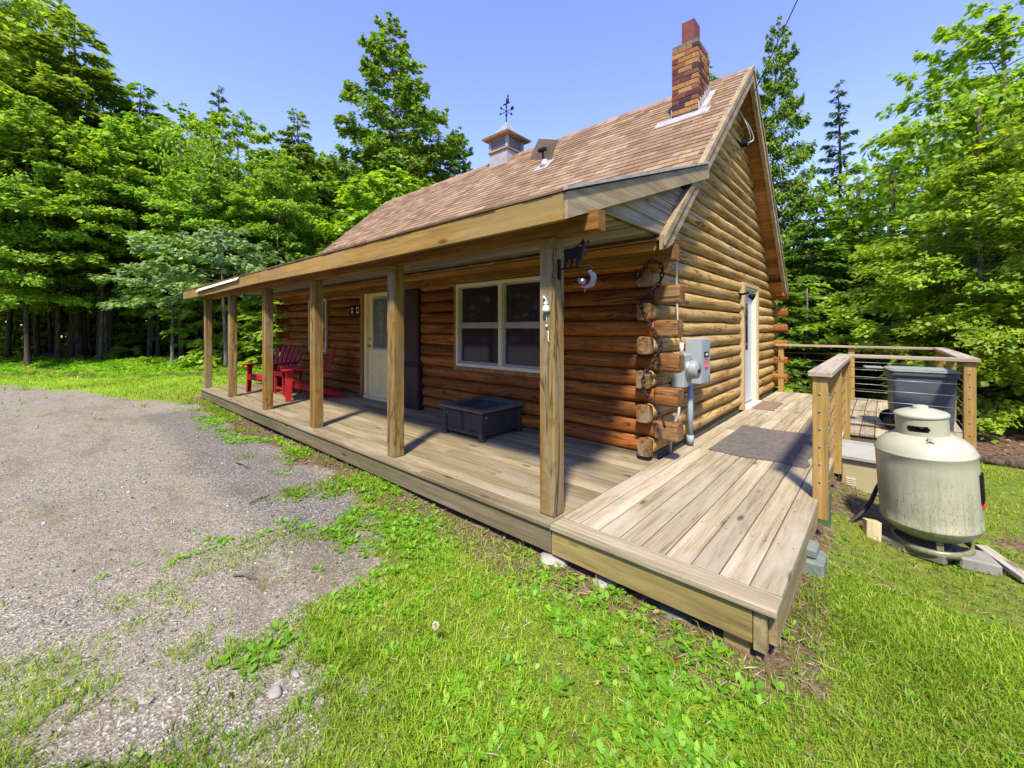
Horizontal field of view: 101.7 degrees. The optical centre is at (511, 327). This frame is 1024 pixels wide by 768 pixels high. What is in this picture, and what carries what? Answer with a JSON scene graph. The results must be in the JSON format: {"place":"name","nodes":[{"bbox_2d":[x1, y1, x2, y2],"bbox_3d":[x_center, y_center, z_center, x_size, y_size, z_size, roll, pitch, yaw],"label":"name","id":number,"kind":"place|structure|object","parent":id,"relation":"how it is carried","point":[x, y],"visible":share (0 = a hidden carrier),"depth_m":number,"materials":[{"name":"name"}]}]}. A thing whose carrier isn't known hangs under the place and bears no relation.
{"place":"outdoors","nodes":[
{"label":"outdoors","id":0,"kind":"place"},
{"bbox_2d":[0,331,1023,767],"bbox_3d":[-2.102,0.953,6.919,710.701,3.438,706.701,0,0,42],"label":"ground","id":1,"kind":"structure","parent":0,"point":[772,655],"depth_m":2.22,"materials":[{"name":"plant"}]},
{"bbox_2d":[3,309,12,356],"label":"slender tree","id":2,"kind":"object","parent":1,"relation":"on","point":[8,341],"visible":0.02,"depth_m":18.50,"materials":[{"name":"brown plant"}]},
{"bbox_2d":[0,307,64,355],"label":"beech sapling","id":3,"kind":"object","parent":1,"relation":"on","point":[14,343],"visible":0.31,"depth_m":20.85,"materials":[{"name":"green plant"}]},
{"bbox_2d":[2,302,67,352],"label":"beech sapling","id":4,"kind":"object","parent":1,"relation":"on","point":[43,335],"visible":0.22,"depth_m":21.44,"materials":[{"name":"green plant"}]},
{"bbox_2d":[30,312,50,356],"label":"slender tree","id":5,"kind":"object","parent":1,"relation":"on","point":[36,343],"visible":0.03,"depth_m":18.66,"materials":[{"name":"brown plant"}]},
{"bbox_2d":[10,154,89,357],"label":"slender tree","id":6,"kind":"object","parent":1,"relation":"on","point":[70,352],"visible":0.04,"depth_m":18.29,"materials":[{"name":"brown plant"}]},
{"bbox_2d":[47,303,65,353],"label":"slender tree","id":7,"kind":"object","parent":1,"relation":"on","point":[50,339],"visible":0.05,"depth_m":20.43,"materials":[{"name":"brown plant"}]},
{"bbox_2d":[0,0,113,146],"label":"maple tree","id":8,"kind":"object","parent":1,"relation":"on","point":[18,10],"visible":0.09,"depth_m":18.87,"materials":[{"name":"green plant"}]},
{"bbox_2d":[0,12,114,299],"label":"maple tree","id":9,"kind":"object","parent":1,"relation":"on","point":[8,67],"visible":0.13,"depth_m":15.95,"materials":[{"name":"green plant"}]},
{"bbox_2d":[38,180,85,356],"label":"slender tree","id":10,"kind":"object","parent":1,"relation":"on","point":[79,344],"visible":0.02,"depth_m":18.23,"materials":[{"name":"brown plant"}]},
{"bbox_2d":[0,90,136,365],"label":"maple tree","id":11,"kind":"object","parent":1,"relation":"on","point":[9,200],"visible":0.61,"depth_m":14.80,"materials":[{"name":"green plant"}]},
{"bbox_2d":[0,105,152,358],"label":"maple tree","id":12,"kind":"object","parent":1,"relation":"on","point":[87,297],"visible":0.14,"depth_m":15.78,"materials":[{"name":"green plant"}]},
{"bbox_2d":[40,304,115,351],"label":"beech sapling","id":13,"kind":"object","parent":1,"relation":"on","point":[64,346],"visible":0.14,"depth_m":21.54,"materials":[{"name":"green plant"}]},
{"bbox_2d":[0,7,173,355],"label":"hemlock tree","id":14,"kind":"object","parent":1,"relation":"on","point":[106,91],"visible":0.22,"depth_m":17.35,"materials":[{"name":"green plant"}]},
{"bbox_2d":[6,129,176,361],"bbox_3d":[-15.965,-2.981,16.498,5.400,9.129,5.236,0,0,-21],"label":"maple tree","id":15,"kind":"object","parent":1,"relation":"on","point":[52,206],"visible":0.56,"depth_m":15.47,"materials":[{"name":"green plant"}]},
{"bbox_2d":[98,128,124,357],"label":"slender tree","id":16,"kind":"object","parent":1,"relation":"on","point":[106,342],"visible":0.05,"depth_m":17.53,"materials":[{"name":"brown plant"}]},
{"bbox_2d":[64,304,163,354],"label":"beech sapling","id":17,"kind":"object","parent":1,"relation":"on","point":[94,312],"visible":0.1,"depth_m":20.36,"materials":[{"name":"green plant"}]},
{"bbox_2d":[84,182,145,349],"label":"slender tree","id":18,"kind":"object","parent":1,"relation":"on","point":[110,323],"visible":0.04,"depth_m":17.94,"materials":[{"name":"brown plant"}]},
{"bbox_2d":[38,81,193,354],"bbox_3d":[-17.935,-5.029,19.722,6.528,13.383,6.988,0,0,-30],"label":"hemlock tree","id":19,"kind":"object","parent":1,"relation":"on","point":[147,106],"visible":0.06,"depth_m":19.44,"materials":[{"name":"green plant"}]},
{"bbox_2d":[61,105,223,355],"bbox_3d":[-15.133,-3.704,17.642,6.009,10.642,5.826,0,0,44],"label":"maple tree","id":20,"kind":"object","parent":1,"relation":"on","point":[126,135],"visible":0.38,"depth_m":16.52,"materials":[{"name":"green plant"}]},
{"bbox_2d":[90,276,194,359],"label":"beech sapling","id":21,"kind":"object","parent":1,"relation":"on","point":[126,339],"visible":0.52,"depth_m":18.41,"materials":[{"name":"green plant"}]},
{"bbox_2d":[128,145,162,356],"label":"slender tree","id":22,"kind":"object","parent":1,"relation":"on","point":[149,338],"visible":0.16,"depth_m":17.39,"materials":[{"name":"green plant"}]},
{"bbox_2d":[121,295,192,354],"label":"beech sapling","id":23,"kind":"object","parent":1,"relation":"on","point":[142,327],"visible":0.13,"depth_m":19.73,"materials":[{"name":"green plant"}]},
{"bbox_2d":[87,257,228,363],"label":"dogwood tree","id":24,"kind":"object","parent":1,"relation":"on","point":[142,298],"visible":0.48,"depth_m":15.25,"materials":[{"name":"green plant"}]},
{"bbox_2d":[124,116,219,358],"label":"slender tree","id":25,"kind":"object","parent":1,"relation":"on","point":[181,351],"visible":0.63,"depth_m":16.64,"materials":[{"name":"green plant"}]},
{"bbox_2d":[127,100,237,347],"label":"tree","id":26,"kind":"object","parent":1,"relation":"on","point":[170,108],"visible":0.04,"depth_m":20.87,"materials":[{"name":"green plant"}]},
{"bbox_2d":[144,136,224,356],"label":"slender tree","id":27,"kind":"object","parent":1,"relation":"on","point":[197,334],"visible":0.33,"depth_m":17.08,"materials":[{"name":"green plant"}]},
{"bbox_2d":[156,144,219,357],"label":"slender tree","id":28,"kind":"object","parent":1,"relation":"on","point":[187,319],"visible":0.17,"depth_m":16.93,"materials":[{"name":"green plant"}]},
{"bbox_2d":[0,383,386,767],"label":"gravel drive","id":29,"kind":"structure","parent":1,"relation":"on","point":[75,409],"depth_m":2.80,"materials":[{"name":"gravel"}]},
{"bbox_2d":[0,417,625,767],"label":"gravel stones","id":30,"kind":"object","parent":29,"relation":"on","point":[170,698],"visible":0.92,"depth_m":2.49,"materials":[{"name":"gravel"}]},
{"bbox_2d":[123,167,263,353],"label":"maple tree","id":31,"kind":"object","parent":1,"relation":"on","point":[184,207],"visible":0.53,"depth_m":15.83,"materials":[{"name":"green plant"}]},
{"bbox_2d":[124,224,293,366],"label":"dogwood tree","id":32,"kind":"object","parent":1,"relation":"on","point":[204,246],"visible":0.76,"depth_m":14.53,"materials":[{"name":"green plant"}]},
{"bbox_2d":[158,273,261,365],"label":"beech sapling","id":33,"kind":"object","parent":1,"relation":"on","point":[194,354],"visible":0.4,"depth_m":16.09,"materials":[{"name":"green plant"}]},
{"bbox_2d":[181,123,250,352],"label":"slender tree","id":34,"kind":"object","parent":1,"relation":"on","point":[215,164],"visible":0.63,"depth_m":17.11,"materials":[{"name":"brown plant"}]},
{"bbox_2d":[191,85,259,335],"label":"spruce tree","id":35,"kind":"object","parent":1,"relation":"on","point":[218,102],"visible":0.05,"depth_m":26.82,"materials":[{"name":"green plant"}]},
{"bbox_2d":[197,151,261,334],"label":"slender tree","id":36,"kind":"object","parent":1,"relation":"on","point":[238,174],"visible":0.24,"depth_m":18.24,"materials":[{"name":"green plant"}]},
{"bbox_2d":[186,264,283,370],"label":"beech sapling","id":37,"kind":"object","parent":1,"relation":"on","point":[216,357],"visible":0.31,"depth_m":15.97,"materials":[{"name":"green plant"}]},
{"bbox_2d":[168,106,307,307],"bbox_3d":[-12.737,-4.238,19.480,6.824,11.795,6.108,0,0,36],"label":"maple tree","id":38,"kind":"object","parent":1,"relation":"on","point":[264,139],"visible":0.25,"depth_m":18.51,"materials":[{"name":"green plant"}]},
{"bbox_2d":[237,296,283,358],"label":"beech sapling","id":39,"kind":"object","parent":1,"relation":"on","point":[252,316],"visible":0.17,"depth_m":15.10,"materials":[{"name":"green plant"}]},
{"bbox_2d":[237,300,285,367],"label":"beech sapling","id":40,"kind":"object","parent":1,"relation":"on","point":[246,343],"visible":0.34,"depth_m":15.22,"materials":[{"name":"green plant"}]},
{"bbox_2d":[212,153,329,304],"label":"maple tree","id":41,"kind":"object","parent":1,"relation":"on","point":[270,184],"visible":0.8,"depth_m":17.53,"materials":[{"name":"green plant"}]},
{"bbox_2d":[249,107,339,307],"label":"hemlock tree","id":42,"kind":"object","parent":1,"relation":"on","point":[302,147],"visible":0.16,"depth_m":21.53,"materials":[{"name":"green plant"}]},
{"bbox_2d":[243,143,347,226],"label":"maple tree","id":43,"kind":"object","parent":1,"relation":"on","point":[320,158],"visible":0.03,"depth_m":24.82,"materials":[{"name":"green plant"}]},
{"bbox_2d":[279,206,345,263],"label":"maple tree","id":44,"kind":"object","parent":1,"relation":"on","point":[309,241],"visible":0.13,"depth_m":18.57,"materials":[{"name":"green plant"}]},
{"bbox_2d":[304,171,354,245],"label":"hemlock tree","id":45,"kind":"object","parent":1,"relation":"on","point":[334,177],"visible":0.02,"depth_m":23.38,"materials":[{"name":"green plant"}]},
{"bbox_2d":[312,165,432,253],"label":"maple sapling","id":46,"kind":"object","parent":1,"relation":"on","point":[362,209],"visible":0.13,"depth_m":18.66,"materials":[{"name":"green plant"}]},
{"bbox_2d":[324,130,438,203],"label":"maple tree","id":47,"kind":"object","parent":1,"relation":"on","point":[401,145],"visible":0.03,"depth_m":25.68,"materials":[{"name":"green plant"}]},
{"bbox_2d":[318,10,465,231],"bbox_3d":[-6.676,-8.936,26.104,9.718,21.317,10.899,0,0,-44],"label":"birch tree","id":48,"kind":"object","parent":1,"relation":"on","point":[423,120],"visible":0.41,"depth_m":24.77,"materials":[{"name":"green plant"}]},
{"bbox_2d":[200,383,658,552],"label":"porch deck","id":49,"kind":"structure","parent":1,"relation":"on","point":[493,480],"depth_m":4.28,"materials":[{"name":"wood"}]},
{"bbox_2d":[241,345,302,392],"bbox_3d":[-5.059,0.844,8.949,0.795,0.947,1.090,0,0,12],"label":"adirondack chair","id":50,"kind":"object","parent":49,"relation":"on","point":[282,361],"visible":0.65,"depth_m":9.10,"materials":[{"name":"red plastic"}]},
{"bbox_2d":[273,370,303,394],"bbox_3d":[-4.524,1.092,8.410,0.462,0.450,0.440,0,0,37],"label":"side table","id":51,"kind":"object","parent":49,"relation":"on","point":[282,374],"visible":0.62,"depth_m":8.32,"materials":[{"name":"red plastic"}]},
{"bbox_2d":[280,347,345,401],"bbox_3d":[-3.785,0.844,7.927,1.090,0.947,0.795,0,0,-30],"label":"adirondack chair","id":52,"kind":"object","parent":49,"relation":"on","point":[290,382],"visible":0.72,"depth_m":7.74,"materials":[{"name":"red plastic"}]},
{"bbox_2d":[437,396,525,442],"bbox_3d":[-0.377,1.133,5.285,0.810,0.368,0.810,0,0,42],"label":"fire pit","id":53,"kind":"object","parent":49,"relation":"on","point":[481,418],"visible":1,"depth_m":5.10,"materials":[{"name":"metal"}]},
{"bbox_2d":[429,125,473,183],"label":"birch tree","id":54,"kind":"object","parent":1,"relation":"on","point":[454,162],"visible":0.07,"depth_m":26.34,"materials":[{"name":"green plant"}]},
{"bbox_2d":[182,18,788,516],"bbox_3d":[-0.799,-1.850,9.157,10.645,7.040,8.485,0,0,42],"label":"log cabin","id":55,"kind":"object","parent":1,"relation":"on","point":[446,286],"visible":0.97,"depth_m":5.53,"materials":[{"name":"brown wood"}]},
{"bbox_2d":[308,298,330,354],"bbox_3d":[-4.317,-0.028,9.318,1.020,1.215,0.100,0,0,42],"label":"window","id":56,"kind":"structure","parent":55,"relation":"in","point":[325,301],"depth_m":9.05,"materials":[{"name":"white plastic"}]},
{"bbox_2d":[367,292,386,397],"bbox_3d":[-2.392,0.283,7.585,0.880,1.965,0.122,0,0,42],"label":"door","id":57,"kind":"structure","parent":55,"relation":"in","point":[377,345],"depth_m":7.66,"materials":[{"name":"beige paint"}]},
{"bbox_2d":[454,276,539,377],"bbox_3d":[-0.132,-0.013,5.583,1.900,1.255,0.100,0,0,42],"label":"window","id":58,"kind":"structure","parent":55,"relation":"in","point":[497,326],"depth_m":5.56,"materials":[{"name":"white plastic"}]},
{"bbox_2d":[529,138,557,159],"bbox_3d":[0.554,-3.201,7.599,0.770,0.502,0.222,0,0,42],"label":"satellite panel","id":59,"kind":"object","parent":55,"relation":"on","point":[544,148],"visible":0.93,"depth_m":7.54,"materials":[{"name":"black metal"}]},
{"bbox_2d":[557,239,592,279],"bbox_3d":[0.431,-0.470,2.835,0.279,0.260,0.024,0,0,42],"label":"moose bracket","id":60,"kind":"object","parent":55,"relation":"attached to","point":[576,253],"visible":1,"depth_m":2.84,"materials":[{"name":"black metal"}]},
{"bbox_2d":[578,270,596,292],"bbox_3d":[0.500,-0.309,2.773,0.130,0.148,0.047,0,0,42],"label":"crescent ornament","id":61,"kind":"object","parent":60,"relation":"hanging from","point":[582,282],"visible":1,"depth_m":2.75,"materials":[{"name":"metal"}]},
{"bbox_2d":[632,259,665,427],"bbox_3d":[1.337,0.142,4.074,0.351,1.625,0.056,0,0,42],"label":"rusty chain","id":62,"kind":"object","parent":55,"relation":"hanging from","point":[652,330],"visible":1,"depth_m":4.05,"materials":[{"name":"metal"}]},
{"bbox_2d":[669,262,700,452],"bbox_3d":[1.884,0.291,4.516,0.249,2.061,0.472,0,0,42],"label":"electric meter","id":63,"kind":"object","parent":55,"relation":"attached to","point":[692,370],"visible":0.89,"depth_m":4.50,"materials":[{"name":"grey plastic"}]},
{"bbox_2d":[685,338,709,383],"bbox_3d":[2.187,0.380,4.894,0.197,0.520,0.310,0,0,42],"label":"disconnect box","id":64,"kind":"object","parent":55,"relation":"attached to","point":[697,349],"visible":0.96,"depth_m":4.79,"materials":[{"name":"grey metal"}]},
{"bbox_2d":[745,290,751,402],"bbox_3d":[4.024,0.315,7.141,0.110,1.930,0.790,0,0,42],"label":"door","id":65,"kind":"structure","parent":55,"relation":"in","point":[748,302],"depth_m":7.27,"materials":[{"name":"white paint"}]},
{"bbox_2d":[738,0,797,147],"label":"power line","id":66,"kind":"object","parent":55,"relation":"attached to","point":[743,143],"visible":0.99,"depth_m":6.48,"materials":[{"name":"rubber"}]},
{"bbox_2d":[0,351,1023,767],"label":"broadleaf weeds","id":67,"kind":"object","parent":1,"relation":"on","point":[704,755],"visible":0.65,"depth_m":2.04,"materials":[{"name":"green plant"}]},
{"bbox_2d":[13,479,1023,767],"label":"dry straw","id":68,"kind":"object","parent":1,"relation":"on","point":[663,633],"visible":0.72,"depth_m":2.15,"materials":[{"name":"plant"}]},
{"bbox_2d":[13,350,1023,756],"bbox_3d":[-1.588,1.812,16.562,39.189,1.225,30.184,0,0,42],"label":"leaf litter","id":69,"kind":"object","parent":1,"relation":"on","point":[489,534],"visible":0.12,"depth_m":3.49,"materials":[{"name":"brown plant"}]},
{"bbox_2d":[540,551,568,566],"bbox_3d":[0.281,1.594,2.853,0.179,0.101,0.208,0,0,-10],"label":"foundation stone","id":70,"kind":"object","parent":1,"relation":"on","point":[547,558],"visible":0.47,"depth_m":2.80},
{"bbox_2d":[660,602,691,626],"bbox_3d":[0.935,1.629,2.380,0.225,0.098,0.329,0,0,-11],"label":"foundation stone","id":71,"kind":"object","parent":1,"relation":"on","point":[673,613],"visible":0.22,"depth_m":2.31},
{"bbox_2d":[550,391,962,654],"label":"side deck","id":72,"kind":"structure","parent":1,"relation":"on","point":[699,529],"depth_m":2.76,"materials":[{"name":"wood"}]},
{"bbox_2d":[709,425,811,468],"bbox_3d":[2.946,1.311,4.759,0.890,0.012,1.549,0,0,42],"label":"rubber mat","id":73,"kind":"object","parent":72,"relation":"on","point":[779,446],"visible":0.94,"depth_m":4.64,"materials":[{"name":"rubber"}]},
{"bbox_2d":[753,400,782,410],"bbox_3d":[4.334,1.311,7.072,0.360,0.012,0.949,0,0,42],"label":"doormat","id":74,"kind":"object","parent":72,"relation":"on","point":[767,405],"visible":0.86,"depth_m":7.03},
{"bbox_2d":[775,344,980,520],"bbox_3d":[4.380,0.927,5.577,2.460,1.186,6.290,0,0,42],"label":"deck railing","id":75,"kind":"object","parent":72,"relation":"on","point":[833,385],"visible":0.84,"depth_m":4.50,"materials":[{"name":"brown wood"}]},
{"bbox_2d":[863,365,961,431],"bbox_3d":[5.150,0.912,5.417,0.880,0.810,0.630,0,0,36],"label":"wheeled bin","id":76,"kind":"object","parent":72,"relation":"on","point":[936,377],"visible":0.73,"depth_m":5.16,"materials":[{"name":"grey plastic"}]},
{"bbox_2d":[756,16,835,311],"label":"birch tree","id":77,"kind":"object","parent":1,"relation":"on","point":[772,89],"visible":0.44,"depth_m":14.32,"materials":[{"name":"green plant"}]},
{"bbox_2d":[772,268,831,393],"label":"hemlock tree","id":78,"kind":"object","parent":1,"relation":"on","point":[798,371],"visible":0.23,"depth_m":10.51,"materials":[{"name":"green plant"}]},
{"bbox_2d":[802,539,826,579],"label":"deck pier","id":79,"kind":"structure","parent":1,"relation":"on","point":[816,558],"depth_m":2.72,"materials":[{"name":"grey concrete"}]},
{"bbox_2d":[772,282,881,412],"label":"beech sapling","id":80,"kind":"object","parent":1,"relation":"on","point":[831,338],"visible":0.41,"depth_m":10.35,"materials":[{"name":"green plant"}]},
{"bbox_2d":[776,194,886,400],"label":"hemlock tree","id":81,"kind":"object","parent":1,"relation":"on","point":[814,241],"visible":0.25,"depth_m":12.10,"materials":[{"name":"green plant"}]},
{"bbox_2d":[796,80,882,357],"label":"spruce tree","id":82,"kind":"object","parent":1,"relation":"on","point":[840,159],"visible":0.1,"depth_m":15.29,"materials":[{"name":"green plant"}]},
{"bbox_2d":[790,288,892,393],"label":"beech sapling","id":83,"kind":"object","parent":1,"relation":"on","point":[812,335],"visible":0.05,"depth_m":11.13,"materials":[{"name":"green plant"}]},
{"bbox_2d":[841,439,878,496],"bbox_3d":[4.174,1.564,4.467,1.030,0.478,0.740,0,0,42],"label":"generator","id":84,"kind":"object","parent":1,"relation":"on","point":[859,471],"visible":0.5,"depth_m":4.47,"materials":[{"name":"beige metal"}]},
{"bbox_2d":[788,150,933,364],"bbox_3d":[10.259,-1.091,12.438,3.804,7.390,3.962,0,0,0],"label":"slender tree","id":85,"kind":"object","parent":1,"relation":"on","point":[858,209],"visible":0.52,"depth_m":12.38,"materials":[{"name":"green plant"}]},
{"bbox_2d":[849,483,877,522],"bbox_3d":[2.954,1.570,3.662,0.759,0.454,0.061,0,0,-10],"label":"gas hose","id":86,"kind":"object","parent":1,"relation":"on","point":[862,512],"visible":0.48,"depth_m":3.67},
{"bbox_2d":[822,210,914,354],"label":"hemlock tree","id":87,"kind":"object","parent":1,"relation":"on","point":[855,232],"visible":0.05,"depth_m":13.99,"materials":[{"name":"green plant"}]},
{"bbox_2d":[862,518,881,541],"bbox_3d":[3.021,1.738,3.499,0.100,0.240,0.090,4,-6,22],"label":"wood stake","id":88,"kind":"object","parent":1,"relation":"on","point":[871,527],"visible":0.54,"depth_m":3.47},
{"bbox_2d":[785,138,969,361],"bbox_3d":[10.395,-0.910,11.366,4.610,7.355,4.278,0,0,41],"label":"slender tree","id":89,"kind":"object","parent":1,"relation":"on","point":[891,195],"visible":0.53,"depth_m":11.19,"materials":[{"name":"green plant"}]},
{"bbox_2d":[859,334,962,424],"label":"beech sapling","id":90,"kind":"object","parent":1,"relation":"on","point":[882,361],"visible":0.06,"depth_m":10.36,"materials":[{"name":"green plant"}]},
{"bbox_2d":[805,122,1017,315],"bbox_3d":[14.910,-2.221,15.150,7.653,10.295,7.351,0,0,9],"label":"beech tree","id":91,"kind":"object","parent":1,"relation":"on","point":[880,157],"visible":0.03,"depth_m":15.90,"materials":[{"name":"green plant"}]},
{"bbox_2d":[809,0,1023,334],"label":"beech tree","id":92,"kind":"object","parent":1,"relation":"on","point":[1000,30],"visible":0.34,"depth_m":10.87,"materials":[{"name":"green plant"}]},
{"bbox_2d":[881,527,953,565],"bbox_3d":[3.265,1.761,3.378,0.260,0.085,0.420,-1,-1,-30],"label":"paving slab","id":93,"kind":"object","parent":1,"relation":"on","point":[887,537],"depth_m":3.34,"materials":[{"name":"concrete"}]},
{"bbox_2d":[874,404,985,559],"bbox_3d":[3.343,1.180,3.360,0.621,1.119,0.610,-5,0,42],"label":"propane tank","id":94,"kind":"object","parent":93,"relation":"on","point":[930,480],"visible":1,"depth_m":3.17,"materials":[{"name":"metal"}]},
{"bbox_2d":[814,151,1023,443],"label":"beech tree","id":95,"kind":"object","parent":1,"relation":"on","point":[936,326],"visible":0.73,"depth_m":7.46,"materials":[{"name":"green plant"}]},
{"bbox_2d":[854,98,1023,413],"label":"beech tree","id":96,"kind":"object","parent":1,"relation":"on","point":[984,147],"visible":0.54,"depth_m":7.48,"materials":[{"name":"green plant"}]},
{"bbox_2d":[882,116,1023,410],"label":"slender tree","id":97,"kind":"object","parent":1,"relation":"on","point":[932,158],"visible":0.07,"depth_m":9.60,"materials":[{"name":"green plant"}]},
{"bbox_2d":[883,323,1023,432],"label":"beech sapling","id":98,"kind":"object","parent":1,"relation":"on","point":[994,396],"visible":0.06,"depth_m":8.02,"materials":[{"name":"green plant"}]},
{"bbox_2d":[890,70,1023,421],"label":"slender tree","id":99,"kind":"object","parent":1,"relation":"on","point":[976,114],"visible":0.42,"depth_m":8.59,"materials":[{"name":"green plant"}]},
{"bbox_2d":[890,115,1023,218],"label":"slender tree","id":100,"kind":"object","parent":1,"relation":"on","point":[1009,119],"visible":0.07,"depth_m":8.99,"materials":[{"name":"green plant"}]},
{"bbox_2d":[900,89,1023,407],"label":"slender tree","id":101,"kind":"object","parent":1,"relation":"on","point":[1001,119],"visible":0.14,"depth_m":8.88,"materials":[{"name":"green plant"}]},
{"bbox_2d":[952,545,1002,576],"bbox_3d":[3.510,1.763,3.163,0.220,0.090,0.230,2,1,30],"label":"concrete block","id":102,"kind":"object","parent":1,"relation":"on","point":[981,561],"depth_m":3.09,"materials":[{"name":"concrete"}]},
{"bbox_2d":[936,277,1023,432],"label":"beech sapling","id":103,"kind":"object","parent":1,"relation":"on","point":[1013,428],"visible":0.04,"depth_m":7.68,"materials":[{"name":"green plant"}]},
{"bbox_2d":[975,544,1023,582],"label":"loose plank","id":104,"kind":"object","parent":1,"relation":"on","point":[1008,566],"visible":0.87,"depth_m":3.07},
{"bbox_2d":[980,454,1023,469],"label":"fallen log","id":105,"kind":"object","parent":1,"relation":"on","point":[993,460],"visible":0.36,"depth_m":5.42,"materials":[{"name":"brown wood"}]},
{"bbox_2d":[0,0,1023,324],"label":"sky","id":106,"kind":"structure","parent":0,"point":[565,67],"materials":[{"name":"blue"}]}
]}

